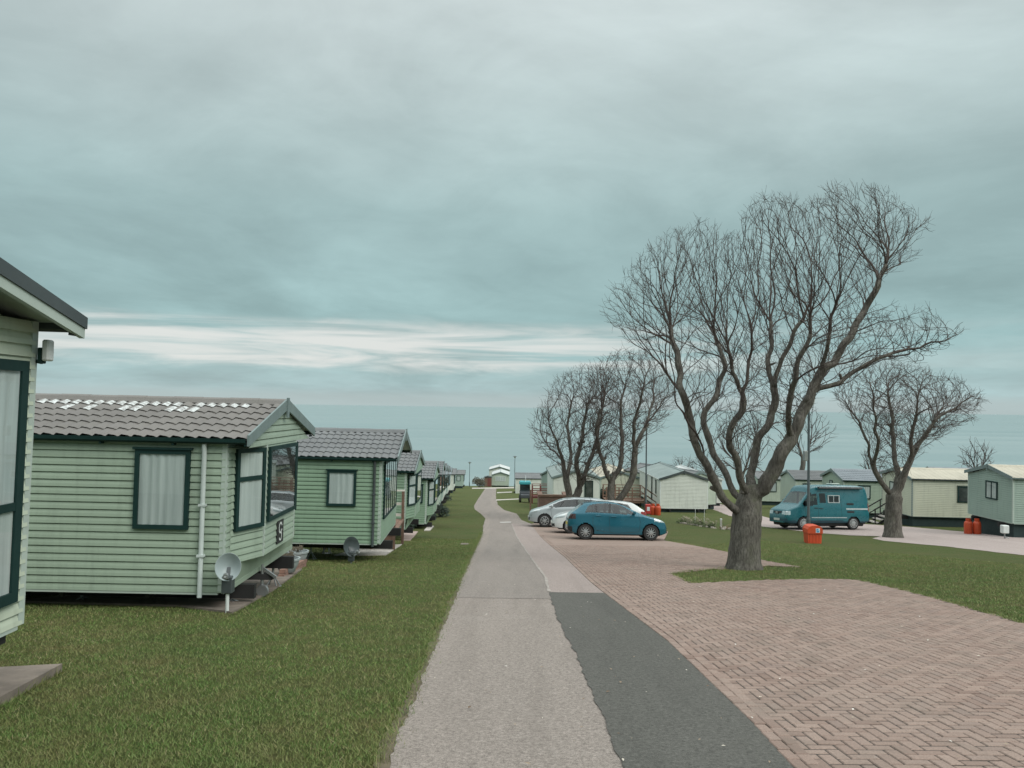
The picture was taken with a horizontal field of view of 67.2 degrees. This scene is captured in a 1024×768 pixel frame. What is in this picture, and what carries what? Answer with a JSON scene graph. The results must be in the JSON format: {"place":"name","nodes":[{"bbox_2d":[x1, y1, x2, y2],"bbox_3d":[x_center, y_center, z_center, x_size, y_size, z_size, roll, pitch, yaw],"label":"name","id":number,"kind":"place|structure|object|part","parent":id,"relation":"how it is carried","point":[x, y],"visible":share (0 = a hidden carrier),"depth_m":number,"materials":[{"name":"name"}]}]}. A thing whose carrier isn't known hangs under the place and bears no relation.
{"place":"outdoors","nodes":[
{"label":"outdoors","id":0,"kind":"place"},
{"bbox_2d":[472,487,513,488],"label":"path","id":1,"kind":"structure","parent":0,"point":[493,487],"depth_m":152.78,"materials":[{"name":"concrete"}]},
{"bbox_2d":[390,488,623,767],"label":"road","id":2,"kind":"structure","parent":0,"point":[503,650],"depth_m":6.15,"materials":[{"name":"concrete"}]},
{"bbox_2d":[457,489,550,598],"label":"road resurfacing","id":3,"kind":"structure","parent":2,"relation":"on","point":[504,565],"depth_m":17.31,"materials":[{"name":"concrete"}]},
{"bbox_2d":[549,592,793,767],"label":"road patch","id":4,"kind":"object","parent":2,"relation":"on","point":[673,714],"visible":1,"depth_m":6.17,"materials":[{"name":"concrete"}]},
{"bbox_2d":[0,486,1023,767],"bbox_3d":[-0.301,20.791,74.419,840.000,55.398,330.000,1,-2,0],"label":"terrain","id":5,"kind":"structure","parent":0,"point":[464,520],"depth_m":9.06,"materials":[{"name":"plant"}]},
{"bbox_2d":[0,664,61,703],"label":"concrete base","id":6,"kind":"object","parent":5,"relation":"on","point":[13,679],"visible":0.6,"depth_m":6.39,"materials":[{"name":"concrete"}]},
{"bbox_2d":[0,257,87,644],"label":"holiday home","id":7,"kind":"object","parent":5,"relation":"on","point":[30,309],"visible":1,"depth_m":6.05,"materials":[{"name":"wood"}]},
{"bbox_2d":[0,358,29,607],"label":"window","id":8,"kind":"structure","parent":7,"relation":"in","point":[14,374],"depth_m":6.02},
{"bbox_2d":[36,340,53,363],"bbox_3d":[-3.918,-0.264,6.329,0.265,0.200,0.100,1,-2,0],"label":"wall light","id":9,"kind":"object","parent":7,"relation":"attached to","point":[45,351],"visible":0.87,"depth_m":6.29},
{"bbox_2d":[25,568,301,613],"bbox_3d":[-5.517,3.718,13.960,3.474,1.139,7.217,1,-2,0],"label":"concrete base","id":10,"kind":"object","parent":5,"relation":"on","point":[214,604],"visible":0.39,"depth_m":11.29,"materials":[{"name":"concrete"}]},
{"bbox_2d":[247,564,276,596],"bbox_3d":[-4.319,3.104,12.252,1.196,0.500,0.818,1,-2,0],"label":"tow hitch","id":11,"kind":"object","parent":10,"relation":"on","point":[262,589],"visible":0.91,"depth_m":12.14,"materials":[{"name":"metal"}]},
{"bbox_2d":[278,550,300,572],"bbox_3d":[-4.559,3.565,15.569,0.553,0.469,0.515,1,-2,0],"label":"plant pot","id":12,"kind":"object","parent":10,"relation":"on","point":[296,560],"visible":0.34,"depth_m":15.50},
{"bbox_2d":[25,393,314,601],"bbox_3d":[-8.937,1.819,12.430,10.534,3.436,3.800,1,-2,-1],"label":"holiday home","id":13,"kind":"object","parent":5,"relation":"on","point":[153,496],"visible":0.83,"depth_m":10.72,"materials":[{"name":"plastic"}]},
{"bbox_2d":[132,447,193,529],"bbox_3d":[-4.868,1.448,10.703,0.820,1.130,0.082,1,-2,-1],"label":"window","id":14,"kind":"structure","parent":13,"relation":"in","point":[161,491],"depth_m":10.70,"materials":[{"name":"glass"}]},
{"bbox_2d":[232,447,266,531],"bbox_3d":[-3.851,1.535,11.319,0.072,1.182,0.636,0,-2,20],"label":"window","id":15,"kind":"structure","parent":13,"relation":"in","point":[250,469],"depth_m":11.30,"materials":[{"name":"glass"}]},
{"bbox_2d":[266,442,297,521],"bbox_3d":[-3.729,1.554,12.512,0.062,1.140,1.536,1,-2,-1],"label":"window","id":16,"kind":"structure","parent":13,"relation":"in","point":[282,459],"depth_m":12.38,"materials":[{"name":"glass"}]},
{"bbox_2d":[295,441,298,509],"bbox_3d":[-3.885,1.605,13.701,0.072,1.182,0.636,2,-2,-22],"label":"window","id":17,"kind":"structure","parent":13,"relation":"in","point":[297,441],"depth_m":13.42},
{"bbox_2d":[215,553,240,612],"bbox_3d":[-3.875,2.753,10.366,0.318,0.905,0.462,1,-2,9],"label":"satellite dish","id":18,"kind":"object","parent":5,"relation":"on","point":[227,568],"visible":0.98,"depth_m":10.48,"materials":[{"name":"metal"}]},
{"bbox_2d":[278,559,306,575],"bbox_3d":[-4.628,3.902,16.337,0.110,0.461,2.744,1,-2,-6],"label":"brick edging","id":19,"kind":"object","parent":5,"relation":"on","point":[284,572],"visible":0.52,"depth_m":16.34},
{"bbox_2d":[286,543,308,559],"bbox_3d":[-4.922,3.861,17.592,0.553,0.469,0.515,1,-2,0],"label":"plant pot","id":20,"kind":"object","parent":5,"relation":"on","point":[301,551],"visible":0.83,"depth_m":17.51,"materials":[{"name":"ceramic"}]},
{"bbox_2d":[343,536,359,562],"bbox_3d":[-3.810,4.035,18.427,0.420,0.738,0.425,1,-2,0],"label":"satellite dish","id":21,"kind":"object","parent":5,"relation":"on","point":[351,547],"visible":0.95,"depth_m":18.52,"materials":[{"name":"metal"}]},
{"bbox_2d":[292,427,411,559],"bbox_3d":[-7.904,2.903,20.442,10.104,3.662,3.700,1,-2,-2],"label":"holiday home","id":22,"kind":"object","parent":5,"relation":"on","point":[346,483],"visible":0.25,"depth_m":18.88,"materials":[{"name":"plastic"}]},
{"bbox_2d":[326,469,357,505],"bbox_3d":[-4.174,2.537,18.850,0.770,0.900,0.082,1,-2,-2],"label":"window","id":23,"kind":"structure","parent":22,"relation":"in","point":[341,483],"depth_m":18.84,"materials":[{"name":"fabric"}]},
{"bbox_2d":[382,461,397,518],"bbox_3d":[-3.257,2.708,20.628,0.062,1.430,2.700,1,-2,-2],"label":"window","id":24,"kind":"structure","parent":22,"relation":"in","point":[390,468],"depth_m":20.29,"materials":[{"name":"glass"}]},
{"bbox_2d":[323,490,404,549],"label":"wooden deck","id":25,"kind":"structure","parent":5,"relation":"on","point":[399,523],"depth_m":26.27,"materials":[{"name":"brown wood"}]},
{"bbox_2d":[334,544,401,555],"bbox_3d":[-4.125,5.125,23.268,1.325,0.899,5.203,1,-2,0],"label":"concrete base","id":26,"kind":"object","parent":5,"relation":"on","point":[373,552],"visible":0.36,"depth_m":21.83,"materials":[{"name":"concrete"}]},
{"bbox_2d":[396,450,424,532],"bbox_3d":[-8.576,4.256,29.736,10.034,3.725,3.800,2,-2,-1],"label":"holiday home","id":27,"kind":"object","parent":5,"relation":"on","point":[409,474],"visible":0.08,"depth_m":28.68,"materials":[{"name":"plastic"}]},
{"bbox_2d":[407,474,416,505],"bbox_3d":[-3.727,3.937,28.657,0.081,1.165,0.639,0,-2,20],"label":"window","id":28,"kind":"structure","parent":27,"relation":"in","point":[412,479],"depth_m":28.64,"materials":[{"name":"glass"}]},
{"bbox_2d":[416,470,421,502],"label":"window","id":29,"kind":"structure","parent":27,"relation":"in","point":[419,475],"depth_m":29.67,"materials":[{"name":"glass"}]},
{"bbox_2d":[404,531,417,540],"bbox_3d":[-4.257,6.228,30.974,0.648,0.893,5.794,1,-2,-4],"label":"concrete base","id":30,"kind":"object","parent":5,"relation":"on","point":[408,536],"visible":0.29,"depth_m":30.85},
{"bbox_2d":[414,461,439,526],"bbox_3d":[-8.690,5.381,37.707,10.034,3.485,3.800,2,-2,-1],"label":"holiday home","id":31,"kind":"object","parent":5,"relation":"on","point":[429,487],"visible":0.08,"depth_m":36.53,"materials":[{"name":"plastic"}]},
{"bbox_2d":[420,484,423,502],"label":"window","id":32,"kind":"structure","parent":31,"relation":"in","point":[421,500],"depth_m":36.00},
{"bbox_2d":[427,481,434,505],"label":"window","id":33,"kind":"structure","parent":31,"relation":"in","point":[431,484],"depth_m":36.64,"materials":[{"name":"glass"}]},
{"bbox_2d":[434,477,437,502],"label":"window","id":34,"kind":"structure","parent":31,"relation":"in","point":[436,480],"depth_m":37.78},
{"bbox_2d":[373,533,482,767],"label":"soil edge","id":35,"kind":"object","parent":5,"relation":"on","point":[387,758],"visible":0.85,"depth_m":5.80,"materials":[{"name":"soil"}]},
{"bbox_2d":[433,461,445,513],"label":"holiday home","id":36,"kind":"object","parent":5,"relation":"on","point":[442,468],"visible":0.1,"depth_m":45.48,"materials":[{"name":"plastic"}]},
{"bbox_2d":[439,476,441,494],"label":"window","id":37,"kind":"structure","parent":36,"relation":"in","point":[440,480],"depth_m":46.33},
{"bbox_2d":[435,504,450,516],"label":"bush","id":38,"kind":"object","parent":5,"relation":"on","point":[442,509],"visible":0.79,"depth_m":46.10,"materials":[{"name":"green plant"}]},
{"bbox_2d":[439,463,447,505],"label":"holiday home","id":39,"kind":"object","parent":5,"relation":"on","point":[441,502],"visible":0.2,"depth_m":54.42,"materials":[{"name":"plastic"}]},
{"bbox_2d":[442,465,448,502],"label":"holiday home","id":40,"kind":"object","parent":5,"relation":"on","point":[444,498],"visible":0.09,"depth_m":63.33,"materials":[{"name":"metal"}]},
{"bbox_2d":[445,466,450,497],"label":"holiday home","id":41,"kind":"object","parent":5,"relation":"on","point":[447,481],"visible":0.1,"depth_m":73.78,"materials":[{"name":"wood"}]},
{"bbox_2d":[446,467,452,494],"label":"holiday home","id":42,"kind":"object","parent":5,"relation":"on","point":[448,491],"visible":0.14,"depth_m":86.23,"materials":[{"name":"metal"}]},
{"bbox_2d":[449,468,456,492],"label":"holiday home","id":43,"kind":"object","parent":5,"relation":"on","point":[452,480],"visible":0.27,"depth_m":103.71,"materials":[{"name":"plastic"}]},
{"bbox_2d":[454,470,465,487],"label":"holiday home","id":44,"kind":"object","parent":5,"relation":"on","point":[460,479],"visible":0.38,"depth_m":139.52,"materials":[{"name":"plastic"}]},
{"bbox_2d":[472,476,486,487],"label":"bush","id":45,"kind":"object","parent":5,"relation":"on","point":[476,481],"visible":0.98,"depth_m":149.36,"materials":[{"name":"green plant"}]},
{"bbox_2d":[484,475,491,486],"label":"garden shed","id":46,"kind":"structure","parent":5,"relation":"on","point":[488,479],"depth_m":161.45,"materials":[{"name":"brown wood"}]},
{"bbox_2d":[489,464,509,476],"bbox_3d":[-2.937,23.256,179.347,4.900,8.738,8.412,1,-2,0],"label":"holiday home","id":47,"kind":"object","parent":5,"relation":"on","point":[497,467],"visible":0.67,"depth_m":176.37,"materials":[{"name":"metal"}]},
{"bbox_2d":[491,469,509,486],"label":"holiday home","id":48,"kind":"object","parent":5,"relation":"on","point":[500,477],"visible":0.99,"depth_m":162.45,"materials":[{"name":"metal"}]},
{"bbox_2d":[495,476,505,480],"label":"window","id":49,"kind":"structure","parent":48,"relation":"in","point":[497,478],"depth_m":162.44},
{"bbox_2d":[519,475,530,502],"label":"utility buggy","id":50,"kind":"object","parent":5,"relation":"on","point":[524,492],"visible":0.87,"depth_m":72.69,"materials":[{"name":"black plastic"}]},
{"bbox_2d":[514,472,540,493],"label":"holiday home","id":51,"kind":"object","parent":5,"relation":"on","point":[534,478],"visible":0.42,"depth_m":108.03,"materials":[{"name":"plastic"}]},
{"bbox_2d":[531,484,546,503],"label":"wooden deck","id":52,"kind":"structure","parent":5,"relation":"on","point":[534,495],"depth_m":69.78,"materials":[{"name":"red wood"}]},
{"bbox_2d":[540,470,546,493],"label":"holiday home","id":53,"kind":"object","parent":5,"relation":"on","point":[543,475],"visible":0.04,"depth_m":79.05,"materials":[{"name":"metal"}]},
{"bbox_2d":[537,491,565,507],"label":"brick enclosure","id":54,"kind":"object","parent":5,"relation":"on","point":[544,499],"visible":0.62,"depth_m":48.81,"materials":[{"name":"brown brick"}]},
{"bbox_2d":[511,523,602,592],"bbox_3d":[0.798,5.490,27.026,1.050,3.024,27.796,1,-2,-1],"label":"road margin","id":55,"kind":"object","parent":5,"relation":"on","point":[562,573],"visible":0.97,"depth_m":18.55,"materials":[{"name":"grey concrete"}]},
{"bbox_2d":[512,525,550,590],"bbox_3d":[0.360,5.472,26.958,0.156,2.991,27.445,1,-2,-1],"label":"road joint","id":56,"kind":"object","parent":55,"relation":"on","point":[546,578],"visible":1,"depth_m":17.62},
{"bbox_2d":[546,461,601,498],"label":"holiday home","id":57,"kind":"object","parent":5,"relation":"on","point":[555,484],"visible":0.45,"depth_m":57.79,"materials":[{"name":"metal"}]},
{"bbox_2d":[584,480,592,497],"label":"window","id":58,"kind":"structure","parent":57,"relation":"in","point":[588,487],"depth_m":57.76,"materials":[{"name":"glass"}]},
{"bbox_2d":[528,364,623,497],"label":"bare tree","id":59,"kind":"object","parent":5,"relation":"on","point":[581,480],"visible":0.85,"depth_m":44.65,"materials":[{"name":"brown plant"}]},
{"bbox_2d":[600,487,605,498],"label":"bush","id":60,"kind":"object","parent":5,"relation":"on","point":[601,493],"visible":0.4,"depth_m":60.63,"materials":[{"name":"plant"}]},
{"bbox_2d":[590,463,639,505],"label":"holiday home","id":61,"kind":"object","parent":5,"relation":"on","point":[622,479],"visible":0.24,"depth_m":68.26,"materials":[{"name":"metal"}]},
{"bbox_2d":[581,340,677,500],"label":"bare tree","id":62,"kind":"object","parent":5,"relation":"on","point":[633,470],"visible":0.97,"depth_m":43.41,"materials":[{"name":"brown plant"}]},
{"bbox_2d":[602,484,656,510],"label":"wooden deck","id":63,"kind":"structure","parent":5,"relation":"on","point":[639,500],"depth_m":58.14,"materials":[{"name":"brown wood"}]},
{"bbox_2d":[642,422,651,503],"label":"street lamp","id":64,"kind":"object","parent":5,"relation":"on","point":[646,470],"visible":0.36,"depth_m":52.80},
{"bbox_2d":[645,504,650,516],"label":"fire point","id":65,"kind":"structure","parent":5,"relation":"on","point":[648,509],"depth_m":48.67,"materials":[{"name":"red paint"}]},
{"bbox_2d":[650,503,654,514],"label":"gas bottle","id":66,"kind":"object","parent":5,"relation":"on","point":[652,509],"visible":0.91,"depth_m":52.12,"materials":[{"name":"orange metal"}]},
{"bbox_2d":[655,504,660,514],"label":"gas bottle","id":67,"kind":"object","parent":5,"relation":"on","point":[657,509],"visible":1,"depth_m":51.95,"materials":[{"name":"orange metal"}]},
{"bbox_2d":[623,462,718,508],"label":"holiday home","id":68,"kind":"object","parent":5,"relation":"on","point":[711,499],"visible":0.16,"depth_m":63.37,"materials":[{"name":"plastic"}]},
{"bbox_2d":[638,461,708,512],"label":"holiday home","id":69,"kind":"object","parent":5,"relation":"on","point":[678,490],"visible":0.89,"depth_m":56.80,"materials":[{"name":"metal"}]},
{"bbox_2d":[672,454,694,467],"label":"bare tree","id":70,"kind":"object","parent":5,"relation":"on","point":[681,460],"visible":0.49,"depth_m":94.70,"materials":[{"name":"brown plant"}]},
{"bbox_2d":[676,516,716,528],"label":"flower bed","id":71,"kind":"object","parent":5,"relation":"on","point":[683,520],"visible":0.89,"depth_m":41.34,"materials":[{"name":"green plant"}]},
{"bbox_2d":[675,464,723,505],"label":"holiday home","id":72,"kind":"object","parent":5,"relation":"on","point":[718,501],"visible":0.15,"depth_m":70.83,"materials":[{"name":"metal"}]},
{"bbox_2d":[689,451,726,477],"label":"bare tree","id":73,"kind":"object","parent":5,"relation":"on","point":[698,461],"visible":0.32,"depth_m":85.58,"materials":[{"name":"brown plant"}]},
{"bbox_2d":[719,524,730,529],"bbox_3d":[10.868,7.219,38.771,0.929,0.312,0.560,1,-2,0],"label":"stone heap","id":74,"kind":"object","parent":5,"relation":"on","point":[723,527],"visible":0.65,"depth_m":38.64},
{"bbox_2d":[712,406,771,492],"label":"bare tree","id":75,"kind":"object","parent":5,"relation":"on","point":[728,454],"visible":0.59,"depth_m":63.69,"materials":[{"name":"brown plant"}]},
{"bbox_2d":[745,471,783,504],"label":"holiday home","id":76,"kind":"object","parent":5,"relation":"on","point":[772,498],"visible":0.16,"depth_m":74.71,"materials":[{"name":"plastic"}]},
{"bbox_2d":[770,482,776,491],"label":"window","id":77,"kind":"structure","parent":76,"relation":"in","point":[774,489],"depth_m":74.70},
{"bbox_2d":[599,178,963,570],"bbox_3d":[6.646,-0.411,18.591,9.294,10.042,5.711,1,-2,0],"label":"bare tree","id":78,"kind":"object","parent":5,"relation":"on","point":[744,550],"visible":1,"depth_m":18.23,"materials":[{"name":"brown plant"}]},
{"bbox_2d":[780,469,824,502],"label":"holiday home","id":79,"kind":"object","parent":5,"relation":"on","point":[790,479],"visible":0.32,"depth_m":65.01,"materials":[{"name":"plastic"}]},
{"bbox_2d":[776,403,835,469],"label":"bare tree","id":80,"kind":"object","parent":5,"relation":"on","point":[803,463],"visible":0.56,"depth_m":69.82,"materials":[{"name":"brown plant"}]},
{"bbox_2d":[802,395,815,523],"bbox_3d":[12.140,3.467,31.517,0.530,6.120,0.530,1,-2,0],"label":"street lamp","id":81,"kind":"object","parent":5,"relation":"on","point":[806,455],"visible":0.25,"depth_m":31.47,"materials":[{"name":"metal"}]},
{"bbox_2d":[803,524,822,543],"bbox_3d":[11.885,5.927,30.439,0.594,0.720,0.548,1,-2,0],"label":"litter bin","id":82,"kind":"object","parent":5,"relation":"on","point":[812,533],"visible":0.98,"depth_m":30.20,"materials":[{"name":"orange plastic"}]},
{"bbox_2d":[820,468,884,518],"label":"holiday home","id":83,"kind":"object","parent":5,"relation":"on","point":[866,480],"visible":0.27,"depth_m":51.92,"materials":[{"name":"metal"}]},
{"bbox_2d":[858,485,870,498],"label":"window","id":84,"kind":"structure","parent":83,"relation":"in","point":[867,488],"depth_m":51.77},
{"bbox_2d":[854,451,887,469],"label":"bare tree","id":85,"kind":"object","parent":5,"relation":"on","point":[867,460],"visible":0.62,"depth_m":79.69,"materials":[{"name":"brown plant"}]},
{"bbox_2d":[867,498,884,523],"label":"entrance steps","id":86,"kind":"structure","parent":5,"relation":"on","point":[875,518],"depth_m":45.93,"materials":[{"name":"wood"}]},
{"bbox_2d":[829,361,991,537],"bbox_3d":[18.001,2.922,35.013,9.057,8.367,5.402,2,-2,-30],"label":"bare tree","id":87,"kind":"object","parent":5,"relation":"on","point":[893,514],"visible":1,"depth_m":34.54,"materials":[{"name":"brown plant"}]},
{"bbox_2d":[880,467,971,526],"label":"holiday home","id":88,"kind":"object","parent":5,"relation":"on","point":[935,497],"visible":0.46,"depth_m":43.54,"materials":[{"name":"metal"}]},
{"bbox_2d":[889,481,893,488],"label":"window","id":89,"kind":"structure","parent":88,"relation":"in","point":[890,482],"depth_m":45.85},
{"bbox_2d":[957,486,967,502],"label":"window","id":90,"kind":"structure","parent":88,"relation":"in","point":[962,491],"depth_m":43.51,"materials":[{"name":"glass"}]},
{"bbox_2d":[925,466,969,468],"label":"holiday home","id":91,"kind":"object","parent":5,"relation":"on","point":[948,467],"visible":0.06,"depth_m":57.03,"materials":[{"name":"metal"}]},
{"bbox_2d":[957,439,994,467],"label":"bare tree","id":92,"kind":"object","parent":5,"relation":"on","point":[974,457],"visible":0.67,"depth_m":61.71,"materials":[{"name":"brown plant"}]},
{"bbox_2d":[964,464,1023,537],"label":"holiday home","id":93,"kind":"object","parent":5,"relation":"on","point":[995,496],"visible":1,"depth_m":37.13,"materials":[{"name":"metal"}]},
{"bbox_2d":[985,480,997,499],"bbox_3d":[23.307,5.154,37.424,0.062,0.870,0.900,1,-2,0],"label":"window","id":94,"kind":"structure","parent":93,"relation":"in","point":[991,487],"depth_m":37.40,"materials":[{"name":"glass"}]},
{"bbox_2d":[1000,525,1008,538],"bbox_3d":[22.409,6.781,35.025,0.300,0.720,0.240,1,-2,0],"label":"flue box","id":95,"kind":"object","parent":5,"relation":"on","point":[1004,529],"visible":0.81,"depth_m":34.92,"materials":[{"name":"metal"}]},
{"bbox_2d":[0,0,1023,414],"label":"sky","id":96,"kind":"structure","parent":0,"point":[306,202],"materials":[{"name":"grey"}]},
{"bbox_2d":[532,523,698,546],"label":"paving","id":97,"kind":"structure","parent":0,"point":[555,536],"depth_m":30.14,"materials":[{"name":"concrete"}]},
{"bbox_2d":[528,495,602,526],"bbox_3d":[2.973,6.380,39.104,4.314,1.682,2.135,1,-7,0],"label":"parked car","id":98,"kind":"object","parent":97,"relation":"on","point":[542,516],"visible":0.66,"depth_m":38.31,"materials":[{"name":"silver metal"}]},
{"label":"window","id":99,"kind":"part","parent":98,"relation":"part of","materials":[{"name":"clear glass"}]},
{"bbox_2d":[551,499,646,532],"bbox_3d":[3.905,5.900,34.922,4.264,1.660,2.072,1,-7,0],"label":"parked car","id":100,"kind":"object","parent":97,"relation":"on","point":[558,520],"visible":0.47,"depth_m":34.20,"materials":[{"name":"white paint"}]},
{"bbox_2d":[565,496,666,540],"bbox_3d":[4.155,5.372,30.996,3.949,1.696,2.038,1,-8,0],"label":"parked car","id":101,"kind":"object","parent":97,"relation":"on","point":[586,520],"visible":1,"depth_m":30.16,"materials":[{"name":"teal"}]},
{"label":"window","id":102,"kind":"part","parent":101,"relation":"part of","materials":[{"name":"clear glass"}]},
{"bbox_2d":[294,404,1023,489],"bbox_3d":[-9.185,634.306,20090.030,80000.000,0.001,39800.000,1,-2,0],"label":"sea","id":103,"kind":"structure","parent":0,"point":[482,439],"depth_m":1146.79,"materials":[{"name":"liquid"}]},
{"bbox_2d":[540,535,1023,767],"bbox_3d":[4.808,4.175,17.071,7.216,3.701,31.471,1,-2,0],"label":"block paving","id":104,"kind":"structure","parent":0,"point":[942,620],"depth_m":8.02,"materials":[{"name":"brick"}]},
{"bbox_2d":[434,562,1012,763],"bbox_3d":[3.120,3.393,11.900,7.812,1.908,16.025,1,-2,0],"label":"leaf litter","id":105,"kind":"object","parent":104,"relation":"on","point":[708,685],"visible":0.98,"depth_m":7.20,"materials":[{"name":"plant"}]},
{"bbox_2d":[713,504,1023,554],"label":"side road","id":106,"kind":"structure","parent":0,"point":[961,539],"depth_m":35.56,"materials":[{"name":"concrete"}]},
{"bbox_2d":[769,483,868,529],"bbox_3d":[16.045,6.393,40.440,4.792,2.360,2.339,2,-7,-12],"label":"camper van","id":107,"kind":"object","parent":106,"relation":"on","point":[834,504],"visible":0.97,"depth_m":39.65,"materials":[{"name":"teal paint"}]},
{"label":"window","id":108,"kind":"part","parent":107,"relation":"part of","materials":[{"name":"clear glass"}]},
{"bbox_3d":[16.555,5.924,39.642,0.680,0.400,0.042,2,-7,-12],"label":"window frame","id":109,"kind":"part","parent":107,"relation":"part of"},
{"bbox_2d":[964,518,972,533],"bbox_3d":[22.604,7.022,38.054,0.544,0.770,0.368,2,-2,-24],"label":"gas bottle","id":110,"kind":"object","parent":106,"relation":"on","point":[968,527],"visible":1,"depth_m":37.90,"materials":[{"name":"orange metal"}]},
{"bbox_2d":[973,518,980,533],"bbox_3d":[22.976,7.016,37.955,0.544,0.770,0.368,2,-2,-24],"label":"gas bottle","id":111,"kind":"object","parent":106,"relation":"on","point":[976,526],"visible":1,"depth_m":37.79,"materials":[{"name":"orange metal"}]}
]}

